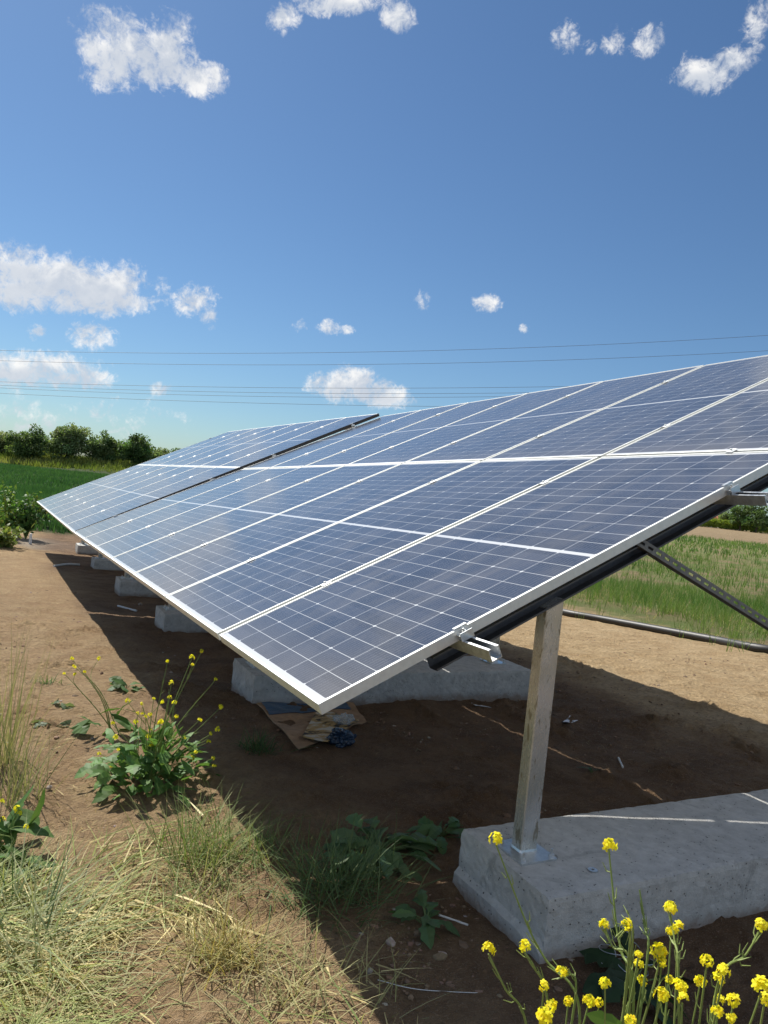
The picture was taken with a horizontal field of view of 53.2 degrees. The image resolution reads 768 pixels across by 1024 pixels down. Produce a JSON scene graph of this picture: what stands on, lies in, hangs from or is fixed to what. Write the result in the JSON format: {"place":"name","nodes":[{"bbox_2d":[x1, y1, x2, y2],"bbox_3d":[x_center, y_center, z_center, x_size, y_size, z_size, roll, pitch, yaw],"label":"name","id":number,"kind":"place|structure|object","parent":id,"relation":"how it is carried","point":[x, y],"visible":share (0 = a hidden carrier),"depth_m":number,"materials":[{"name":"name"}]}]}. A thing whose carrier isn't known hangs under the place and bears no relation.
{"place":"outdoors","nodes":[
{"label":"outdoors","id":0,"kind":"place"},
{"bbox_2d":[0,463,110,533],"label":"green field","id":1,"kind":"structure","parent":0,"point":[41,475],"depth_m":49.48,"materials":[{"name":"green plant"}]},
{"bbox_2d":[0,703,421,1023],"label":"dry grass","id":2,"kind":"structure","parent":0,"point":[54,982],"depth_m":2.43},
{"bbox_2d":[2,393,442,406],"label":"power line","id":3,"kind":"object","parent":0,"point":[229,402],"visible":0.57,"depth_m":119.98,"materials":[{"name":"metal"}]},
{"bbox_2d":[11,388,505,397],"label":"power line","id":4,"kind":"object","parent":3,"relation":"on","point":[266,396],"visible":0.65,"depth_m":119.98,"materials":[{"name":"metal"}]},
{"bbox_2d":[18,382,568,387],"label":"power line","id":5,"kind":"object","parent":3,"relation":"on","point":[263,387],"visible":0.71,"depth_m":119.98,"materials":[{"name":"metal"}]},
{"bbox_2d":[2,385,469,393],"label":"power line","id":6,"kind":"object","parent":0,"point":[265,392],"visible":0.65,"depth_m":119.98,"materials":[{"name":"metal"}]},
{"bbox_2d":[0,351,756,364],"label":"power line","id":7,"kind":"object","parent":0,"point":[416,363],"visible":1,"depth_m":69.99,"materials":[{"name":"metal"}]},
{"bbox_2d":[0,335,767,352],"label":"power line","id":8,"kind":"object","parent":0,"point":[429,350],"visible":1,"depth_m":69.99,"materials":[{"name":"metal"}]},
{"bbox_2d":[0,454,767,1023],"bbox_3d":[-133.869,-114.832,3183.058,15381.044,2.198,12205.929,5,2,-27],"label":"ground","id":9,"kind":"structure","parent":0,"point":[722,686],"depth_m":4.19,"materials":[{"name":"soil"}]},
{"bbox_2d":[0,431,16,453],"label":"tree","id":10,"kind":"object","parent":9,"relation":"on","point":[3,442],"visible":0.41,"depth_m":96.83,"materials":[{"name":"green plant"}]},
{"bbox_2d":[0,523,34,548],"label":"weed bush","id":11,"kind":"object","parent":9,"relation":"on","point":[8,538],"visible":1,"depth_m":16.21,"materials":[{"name":"green plant"}]},
{"bbox_2d":[0,479,41,529],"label":"weed bush","id":12,"kind":"object","parent":9,"relation":"on","point":[7,502],"visible":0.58,"depth_m":18.26,"materials":[{"name":"green plant"}]},
{"bbox_2d":[7,495,45,538],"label":"weed bush","id":13,"kind":"object","parent":9,"relation":"on","point":[29,519],"visible":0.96,"depth_m":18.28,"materials":[{"name":"green plant"}]},
{"bbox_2d":[0,785,54,856],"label":"mustard plant","id":14,"kind":"object","parent":9,"relation":"on","point":[16,819],"visible":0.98,"depth_m":3.01,"materials":[{"name":"green plant"}]},
{"bbox_2d":[4,423,50,458],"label":"tree","id":15,"kind":"object","parent":9,"relation":"on","point":[28,444],"visible":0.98,"depth_m":94.86,"materials":[{"name":"green plant"}]},
{"bbox_2d":[0,846,56,881],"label":"broadleaf weed","id":16,"kind":"object","parent":9,"relation":"on","point":[17,858],"visible":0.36,"depth_m":2.85,"materials":[{"name":"green plant"}]},
{"bbox_2d":[0,616,61,768],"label":"grass tuft","id":17,"kind":"object","parent":9,"relation":"on","point":[9,716],"visible":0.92,"depth_m":3.84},
{"bbox_2d":[31,497,51,525],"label":"weed bush","id":18,"kind":"object","parent":9,"relation":"on","point":[46,517],"visible":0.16,"depth_m":22.08,"materials":[{"name":"green plant"}]},
{"bbox_2d":[0,703,90,807],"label":"grass tuft","id":19,"kind":"object","parent":9,"relation":"on","point":[20,782],"visible":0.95,"depth_m":3.50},
{"bbox_2d":[25,672,73,685],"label":"grass tuft","id":20,"kind":"object","parent":9,"relation":"on","point":[46,681],"visible":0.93,"depth_m":5.43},
{"bbox_2d":[0,822,100,934],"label":"grass tuft","id":21,"kind":"object","parent":9,"relation":"on","point":[12,879],"visible":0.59,"depth_m":2.71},
{"bbox_2d":[31,719,71,727],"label":"broadleaf weed","id":22,"kind":"object","parent":9,"relation":"on","point":[66,722],"visible":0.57,"depth_m":4.41,"materials":[{"name":"green plant"}]},
{"bbox_2d":[48,698,74,709],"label":"broadleaf weed","id":23,"kind":"object","parent":9,"relation":"on","point":[65,706],"visible":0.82,"depth_m":4.78,"materials":[{"name":"green plant"}]},
{"bbox_2d":[45,422,92,461],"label":"tree","id":24,"kind":"object","parent":9,"relation":"on","point":[71,438],"visible":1,"depth_m":96.53,"materials":[{"name":"green plant"}]},
{"bbox_2d":[0,448,140,472],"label":"bank weeds","id":25,"kind":"object","parent":9,"relation":"on","point":[85,462],"visible":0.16,"depth_m":94.82,"materials":[{"name":"green plant"}]},
{"bbox_2d":[0,817,157,1003],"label":"grass tuft","id":26,"kind":"object","parent":9,"relation":"on","point":[52,902],"visible":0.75,"depth_m":2.49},
{"bbox_2d":[75,543,97,554],"bbox_3d":[-5.722,0.929,17.460,2.416,0.272,0.526,5,2,-27],"label":"concrete footing","id":27,"kind":"object","parent":9,"relation":"on","point":[83,549],"visible":0.11,"depth_m":16.78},
{"bbox_2d":[0,866,197,1023],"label":"grass tuft","id":28,"kind":"object","parent":9,"relation":"on","point":[62,969],"visible":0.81,"depth_m":2.21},
{"bbox_2d":[63,656,134,734],"bbox_3d":[-1.616,1.119,4.327,0.455,0.568,0.237,6,2,-1],"label":"mustard plant","id":29,"kind":"object","parent":9,"relation":"on","point":[118,718],"visible":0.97,"depth_m":4.33,"materials":[{"name":"green plant"}]},
{"bbox_2d":[81,430,121,460],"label":"tree","id":30,"kind":"object","parent":9,"relation":"on","point":[104,446],"visible":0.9,"depth_m":98.06,"materials":[{"name":"green plant"}]},
{"bbox_2d":[91,557,123,570],"bbox_3d":[-4.280,1.081,14.606,2.415,0.282,0.526,5,2,-27],"label":"concrete footing","id":31,"kind":"object","parent":9,"relation":"on","point":[104,564],"visible":0.07,"depth_m":13.94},
{"bbox_2d":[95,552,104,558],"bbox_3d":[-4.009,-0.384,14.658,3.526,2.685,0.175,5,2,-27],"label":"support frame","id":32,"kind":"object","parent":31,"relation":"on","point":[100,556],"visible":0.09,"depth_m":14.13,"materials":[{"name":"metal"}]},
{"bbox_3d":[-3.420,-1.017,14.355,0.050,0.089,8.230,-24,14,-24],"label":"mounting rail","id":33,"kind":"object","parent":32,"relation":"attached to","visible":0},
{"bbox_2d":[148,428,256,464],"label":"solar panel","id":34,"kind":"object","parent":33,"relation":"attached to","point":[183,453],"visible":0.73,"depth_m":16.60,"materials":[{"name":"blue glass"}]},
{"bbox_2d":[219,414,379,467],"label":"solar panel","id":35,"kind":"object","parent":33,"relation":"attached to","point":[276,448],"visible":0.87,"depth_m":11.49,"materials":[{"name":"blue glass"}]},
{"bbox_2d":[108,676,145,692],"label":"broadleaf weed","id":36,"kind":"object","parent":9,"relation":"on","point":[118,682],"visible":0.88,"depth_m":5.31,"materials":[{"name":"green plant"}]},
{"bbox_2d":[117,433,156,463],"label":"tree","id":37,"kind":"object","parent":9,"relation":"on","point":[137,448],"visible":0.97,"depth_m":97.82,"materials":[{"name":"green plant"}]},
{"bbox_2d":[114,576,160,597],"bbox_3d":[-2.823,1.210,11.724,2.413,0.302,0.525,5,2,-27],"label":"concrete footing","id":38,"kind":"object","parent":9,"relation":"on","point":[129,587],"visible":0.12,"depth_m":11.06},
{"bbox_2d":[120,572,132,579],"bbox_3d":[-2.524,-0.226,11.793,3.526,2.614,0.176,5,2,-27],"label":"support frame","id":39,"kind":"object","parent":38,"relation":"on","point":[127,576],"visible":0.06,"depth_m":11.24,"materials":[{"name":"metal"}]},
{"bbox_3d":[-4.202,-0.663,13.974,0.050,0.089,8.230,-24,14,-24],"label":"mounting rail","id":40,"kind":"object","parent":39,"relation":"attached to","visible":0},
{"bbox_2d":[37,465,144,504],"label":"solar panel","id":41,"kind":"object","parent":40,"relation":"attached to","point":[39,502],"visible":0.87,"depth_m":16.66,"materials":[{"name":"blue glass"}]},
{"bbox_2d":[40,465,155,507],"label":"solar panel","id":42,"kind":"object","parent":40,"relation":"on","point":[85,489],"visible":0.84,"depth_m":15.65,"materials":[{"name":"blue glass"}]},
{"bbox_2d":[44,465,166,511],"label":"solar panel","id":43,"kind":"object","parent":40,"relation":"attached to","point":[100,488],"visible":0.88,"depth_m":14.62,"materials":[{"name":"blue glass"}]},
{"bbox_2d":[48,466,181,515],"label":"solar panel","id":44,"kind":"object","parent":40,"relation":"attached to","point":[108,490],"visible":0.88,"depth_m":13.61,"materials":[{"name":"blue glass"}]},
{"bbox_2d":[53,466,195,520],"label":"solar panel","id":45,"kind":"object","parent":40,"relation":"attached to","point":[112,495],"visible":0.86,"depth_m":12.59,"materials":[{"name":"blue glass"}]},
{"bbox_2d":[58,467,215,526],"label":"solar panel","id":46,"kind":"object","parent":40,"relation":"attached to","point":[79,515],"visible":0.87,"depth_m":11.57,"materials":[{"name":"blue glass"}]},
{"bbox_2d":[65,467,235,533],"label":"solar panel","id":47,"kind":"object","parent":40,"relation":"on","point":[72,527],"visible":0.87,"depth_m":10.55,"materials":[{"name":"blue glass"}]},
{"label":"mounting rail","id":48,"kind":"object","parent":39,"relation":"attached to","visible":0},
{"bbox_2d":[138,430,240,464],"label":"solar panel","id":49,"kind":"object","parent":48,"relation":"on","point":[186,448],"visible":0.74,"depth_m":17.64,"materials":[{"name":"blue glass"}]},
{"bbox_2d":[159,426,273,465],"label":"solar panel","id":50,"kind":"object","parent":48,"relation":"on","point":[206,449],"visible":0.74,"depth_m":15.56,"materials":[{"name":"blue glass"}]},
{"bbox_2d":[76,413,378,530],"bbox_3d":[-1.970,-0.597,10.522,4.091,2.070,0.005,5,2,-28],"label":"seam strip","id":51,"kind":"object","parent":48,"relation":"attached to","point":[298,445],"visible":0.71,"depth_m":10.69,"materials":[{"name":"rubber"}]},
{"bbox_2d":[170,424,293,465],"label":"solar panel","id":52,"kind":"object","parent":48,"relation":"attached to","point":[228,446],"visible":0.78,"depth_m":14.51,"materials":[{"name":"blue glass"}]},
{"bbox_2d":[184,421,316,466],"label":"solar panel","id":53,"kind":"object","parent":48,"relation":"on","point":[205,460],"visible":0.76,"depth_m":13.51,"materials":[{"name":"blue glass"}]},
{"bbox_2d":[200,417,346,466],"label":"solar panel","id":54,"kind":"object","parent":48,"relation":"on","point":[265,444],"visible":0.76,"depth_m":12.48,"materials":[{"name":"blue glass"}]},
{"bbox_2d":[74,649,222,806],"bbox_3d":[-1.073,1.012,3.724,0.752,0.742,0.657,5,2,-27],"label":"mustard plant","id":55,"kind":"object","parent":9,"relation":"on","point":[158,757],"visible":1,"depth_m":3.66,"materials":[{"name":"green plant"}]},
{"bbox_2d":[150,447,169,459],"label":"tree","id":56,"kind":"object","parent":9,"relation":"on","point":[160,451],"visible":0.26,"depth_m":110.58,"materials":[{"name":"green plant"}]},
{"bbox_2d":[154,605,206,632],"bbox_3d":[-1.375,1.304,8.868,2.414,0.317,0.525,5,2,-27],"label":"concrete footing","id":57,"kind":"object","parent":9,"relation":"on","point":[172,620],"visible":0.08,"depth_m":8.19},
{"bbox_2d":[163,603,178,610],"bbox_3d":[-1.066,-0.084,8.947,3.547,2.504,0.176,5,2,-27],"label":"support frame","id":58,"kind":"object","parent":57,"relation":"on","point":[170,607],"visible":0.04,"depth_m":8.38,"materials":[{"name":"metal"}]},
{"bbox_2d":[213,479,767,505],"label":"mounting rail","id":59,"kind":"object","parent":58,"relation":"attached to","point":[736,496],"visible":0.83,"depth_m":2.99,"materials":[{"name":"metal"}]},
{"bbox_2d":[277,424,736,455],"bbox_3d":[0.157,-0.486,6.850,0.559,0.089,8.260,-24,13,-24],"label":"mounting rail","id":60,"kind":"object","parent":58,"relation":"attached to","point":[727,452],"visible":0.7,"depth_m":4.42,"materials":[{"name":"metal"}]},
{"bbox_2d":[243,410,419,468],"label":"solar panel","id":61,"kind":"object","parent":60,"relation":"attached to","point":[319,444],"visible":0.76,"depth_m":10.33,"materials":[{"name":"blue glass"}]},
{"bbox_2d":[270,402,468,467],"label":"solar panel","id":62,"kind":"object","parent":60,"relation":"attached to","point":[356,440],"visible":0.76,"depth_m":9.28,"materials":[{"name":"blue glass"}]},
{"bbox_2d":[304,393,526,466],"bbox_3d":[0.346,-0.873,8.309,2.279,0.038,1.134,-24,12,-24],"label":"solar panel","id":63,"kind":"object","parent":60,"relation":"attached to","point":[382,443],"visible":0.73,"depth_m":8.25,"materials":[{"name":"blue glass"}]},
{"bbox_2d":[348,381,602,464],"bbox_3d":[0.866,-0.828,7.280,2.279,0.035,1.134,-23,12,-24],"label":"solar panel","id":64,"kind":"object","parent":60,"relation":"attached to","point":[421,445],"visible":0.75,"depth_m":7.21,"materials":[{"name":"blue glass"}]},
{"bbox_2d":[405,365,703,462],"bbox_3d":[1.387,-0.782,6.251,2.279,0.038,1.134,-24,13,-24],"label":"solar panel","id":65,"kind":"object","parent":60,"relation":"attached to","point":[483,445],"visible":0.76,"depth_m":6.16,"materials":[{"name":"blue glass"}]},
{"bbox_2d":[485,355,767,460],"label":"solar panel","id":66,"kind":"object","parent":60,"relation":"attached to","point":[612,428],"visible":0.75,"depth_m":5.09,"materials":[{"name":"blue glass"}]},
{"bbox_2d":[606,380,767,456],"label":"solar panel","id":67,"kind":"object","parent":60,"relation":"attached to","point":[739,421],"visible":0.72,"depth_m":4.05,"materials":[{"name":"blue glass"}]},
{"bbox_2d":[80,768,319,896],"bbox_3d":[-0.669,1.211,3.091,0.944,0.333,0.900,6,2,5],"label":"grass tuft","id":68,"kind":"object","parent":9,"relation":"on","point":[197,839],"visible":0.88,"depth_m":3.02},
{"bbox_2d":[107,859,322,1006],"bbox_3d":[-0.496,1.279,2.408,0.702,0.279,0.565,7,2,42],"label":"grass tuft","id":69,"kind":"object","parent":9,"relation":"on","point":[217,950],"visible":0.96,"depth_m":2.39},
{"bbox_2d":[125,837,319,942],"bbox_3d":[-0.577,1.296,2.749,0.620,0.219,0.815,2,5,-67],"label":"grass tuft","id":70,"kind":"object","parent":9,"relation":"on","point":[201,882],"visible":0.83,"depth_m":2.76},
{"bbox_2d":[162,799,327,886],"bbox_3d":[-0.507,1.270,3.070,0.686,0.253,0.691,7,2,33],"label":"grass tuft","id":71,"kind":"object","parent":9,"relation":"on","point":[257,848],"visible":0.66,"depth_m":3.03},
{"bbox_2d":[223,724,318,756],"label":"grass tuft","id":72,"kind":"object","parent":9,"relation":"on","point":[257,746],"visible":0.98,"depth_m":4.33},
{"bbox_2d":[256,702,365,748],"bbox_3d":[-0.366,1.379,5.059,0.863,0.100,1.171,5,2,-27],"label":"cardboard","id":73,"kind":"object","parent":9,"relation":"on","point":[275,712],"visible":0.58,"depth_m":5.06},
{"bbox_2d":[302,711,358,741],"bbox_3d":[-0.321,1.343,4.824,0.290,0.043,0.732,6,2,4],"label":"paper sack","id":74,"kind":"object","parent":73,"relation":"on","point":[320,727],"visible":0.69,"depth_m":4.77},
{"bbox_2d":[326,727,356,747],"bbox_3d":[-0.249,1.341,4.553,0.191,0.122,0.132,5,2,-27],"label":"plastic bag","id":75,"kind":"object","parent":74,"relation":"on","point":[340,737],"visible":0.99,"depth_m":4.51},
{"bbox_2d":[332,712,354,724],"bbox_3d":[-0.256,1.324,4.876,0.148,0.096,0.109,4,3,-48],"label":"plastic wrap","id":76,"kind":"object","parent":74,"relation":"on","point":[344,719],"visible":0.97,"depth_m":4.84,"materials":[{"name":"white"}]},
{"bbox_2d":[168,903,465,1023],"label":"grass tuft","id":77,"kind":"object","parent":9,"relation":"on","point":[300,980],"visible":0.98,"depth_m":2.22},
{"bbox_2d":[210,800,460,958],"bbox_3d":[-0.145,1.255,2.776,0.928,0.332,1.048,5,2,-27],"label":"grass tuft","id":78,"kind":"object","parent":9,"relation":"on","point":[333,885],"visible":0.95,"depth_m":2.80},
{"bbox_2d":[231,656,530,705],"bbox_3d":[0.040,1.370,6.083,2.416,0.327,0.528,5,2,-27],"label":"concrete footing","id":79,"kind":"object","parent":9,"relation":"on","point":[468,678],"visible":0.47,"depth_m":5.98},
{"bbox_2d":[245,637,505,667],"bbox_3d":[0.344,0.009,6.164,3.547,2.439,0.180,5,2,-27],"label":"support frame","id":80,"kind":"object","parent":79,"relation":"on","point":[496,641],"visible":0.09,"depth_m":6.52,"materials":[{"name":"metal"}]},
{"bbox_2d":[322,813,444,880],"bbox_3d":[-0.016,1.368,3.140,0.530,0.116,0.518,5,2,-27],"label":"broadleaf weed","id":81,"kind":"object","parent":9,"relation":"on","point":[415,840],"visible":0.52,"depth_m":3.14,"materials":[{"name":"green plant"}]},
{"bbox_2d":[0,590,766,1023],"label":"pebbles","id":82,"kind":"object","parent":9,"relation":"on","point":[440,954],"visible":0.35,"depth_m":2.80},
{"bbox_2d":[389,889,459,949],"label":"broadleaf weed","id":83,"kind":"object","parent":9,"relation":"on","point":[404,912],"visible":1,"depth_m":2.60,"materials":[{"name":"green plant"}]},
{"bbox_2d":[378,980,477,992],"bbox_3d":[0.142,1.424,2.285,0.328,0.013,0.033,6,2,5],"label":"loose wire","id":84,"kind":"object","parent":9,"relation":"on","point":[428,990],"visible":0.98,"depth_m":2.28,"materials":[{"name":"plastic"}]},
{"bbox_2d":[108,625,762,1018],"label":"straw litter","id":85,"kind":"object","parent":9,"relation":"on","point":[516,799],"visible":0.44,"depth_m":4.87,"materials":[{"name":"beige plant"}]},
{"bbox_2d":[406,816,465,854],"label":"broadleaf weed","id":86,"kind":"object","parent":9,"relation":"on","point":[425,826],"visible":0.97,"depth_m":3.36,"materials":[{"name":"green plant"}]},
{"bbox_2d":[438,914,467,925],"bbox_3d":[0.243,1.432,2.690,0.109,0.010,0.008,7,2,23],"label":"plastic stick","id":87,"kind":"object","parent":9,"relation":"on","point":[449,918],"visible":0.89,"depth_m":2.69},
{"bbox_2d":[482,831,603,1023],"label":"mustard plant","id":88,"kind":"object","parent":9,"relation":"on","point":[544,1015],"visible":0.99,"depth_m":1.13,"materials":[{"name":"yellow plant"}]},
{"bbox_2d":[452,789,767,963],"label":"concrete footing","id":89,"kind":"object","parent":9,"relation":"on","point":[700,862],"visible":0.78,"depth_m":2.83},
{"bbox_2d":[427,473,767,865],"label":"support frame","id":90,"kind":"object","parent":89,"relation":"on","point":[521,847],"visible":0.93,"depth_m":2.78,"materials":[{"name":"metal"}]},
{"bbox_2d":[114,515,501,661],"bbox_3d":[-1.529,0.247,6.030,0.054,0.093,8.260,-23,13,-24],"label":"mounting rail","id":91,"kind":"object","parent":90,"relation":"attached to","point":[469,643],"visible":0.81,"depth_m":2.45,"materials":[{"name":"metal"}]},
{"bbox_2d":[74,468,267,540],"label":"solar panel","id":92,"kind":"object","parent":91,"relation":"attached to","point":[88,531],"visible":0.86,"depth_m":9.38,"materials":[{"name":"blue glass"}]},
{"bbox_2d":[83,467,299,549],"bbox_3d":[-2.100,-0.082,8.401,2.279,0.036,1.134,-23,12,-24],"label":"solar panel","id":93,"kind":"object","parent":91,"relation":"attached to","point":[126,528],"visible":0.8,"depth_m":8.36,"materials":[{"name":"blue glass"}]},
{"bbox_2d":[95,465,344,561],"bbox_3d":[-1.580,-0.038,7.372,2.279,0.036,1.134,-24,13,-24],"label":"solar panel","id":94,"kind":"object","parent":91,"relation":"attached to","point":[109,550],"visible":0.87,"depth_m":7.30,"materials":[{"name":"blue glass"}]},
{"bbox_2d":[111,463,401,577],"bbox_3d":[-1.059,0.009,6.343,2.279,0.037,1.134,-24,12,-24],"label":"solar panel","id":95,"kind":"object","parent":91,"relation":"attached to","point":[132,562],"visible":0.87,"depth_m":6.26,"materials":[{"name":"blue glass"}]},
{"bbox_2d":[133,461,480,601],"bbox_3d":[-0.538,0.056,5.315,2.279,0.036,1.134,-24,13,-24],"label":"solar panel","id":96,"kind":"object","parent":91,"relation":"attached to","point":[164,579],"visible":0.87,"depth_m":5.21,"materials":[{"name":"blue glass"}]},
{"bbox_2d":[166,457,598,639],"bbox_3d":[-0.018,0.102,4.286,2.279,0.037,1.134,-24,13,-24],"label":"solar panel","id":97,"kind":"object","parent":91,"relation":"attached to","point":[216,606],"visible":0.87,"depth_m":4.15,"materials":[{"name":"blue glass"}]},
{"bbox_2d":[219,451,767,714],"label":"solar panel","id":98,"kind":"object","parent":91,"relation":"attached to","point":[328,647],"visible":1,"depth_m":3.03,"materials":[{"name":"glass"}]},
{"bbox_2d":[598,937,654,976],"bbox_3d":[0.782,1.447,2.485,0.195,0.053,0.157,5,2,-27],"label":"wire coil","id":99,"kind":"object","parent":9,"relation":"on","point":[620,955],"visible":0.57,"depth_m":2.47,"materials":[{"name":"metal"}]},
{"bbox_2d":[586,838,673,1023],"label":"mustard plant","id":100,"kind":"object","parent":9,"relation":"on","point":[604,1017],"visible":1,"depth_m":1.09,"materials":[{"name":"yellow plant"}]},
{"bbox_2d":[579,927,691,1023],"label":"broadleaf weed","id":101,"kind":"object","parent":9,"relation":"on","point":[615,990],"visible":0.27,"depth_m":2.35,"materials":[{"name":"green plant"}]},
{"bbox_2d":[562,609,767,653],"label":"irrigation pipe","id":102,"kind":"object","parent":9,"relation":"on","point":[758,648],"visible":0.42,"depth_m":11.58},
{"bbox_2d":[657,900,767,1023],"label":"mustard plant","id":103,"kind":"object","parent":9,"relation":"on","point":[716,1012],"visible":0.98,"depth_m":1.02,"materials":[{"name":"yellow plant"}]},
{"bbox_2d":[718,510,730,523],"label":"distant tree","id":104,"kind":"object","parent":9,"relation":"on","point":[722,516],"visible":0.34,"depth_m":203.65,"materials":[{"name":"green plant"}]},
{"bbox_2d":[700,518,767,533],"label":"hedge","id":105,"kind":"object","parent":9,"relation":"on","point":[716,523],"visible":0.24,"depth_m":198.54,"materials":[{"name":"green plant"}]},
{"bbox_2d":[727,505,750,530],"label":"distant tree","id":106,"kind":"object","parent":9,"relation":"on","point":[740,510],"visible":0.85,"depth_m":196.83,"materials":[{"name":"green plant"}]},
{"bbox_2d":[740,505,767,532],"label":"distant tree","id":107,"kind":"object","parent":9,"relation":"on","point":[759,516],"visible":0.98,"depth_m":193.26,"materials":[{"name":"green plant"}]},
{"bbox_2d":[0,0,767,515],"label":"sky","id":108,"kind":"structure","parent":0,"point":[249,190],"materials":[{"name":"blue"}]},
{"bbox_2d":[563,534,767,652],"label":"crop field","id":109,"kind":"structure","parent":0,"point":[681,597],"depth_m":18.28,"materials":[{"name":"green plant"}]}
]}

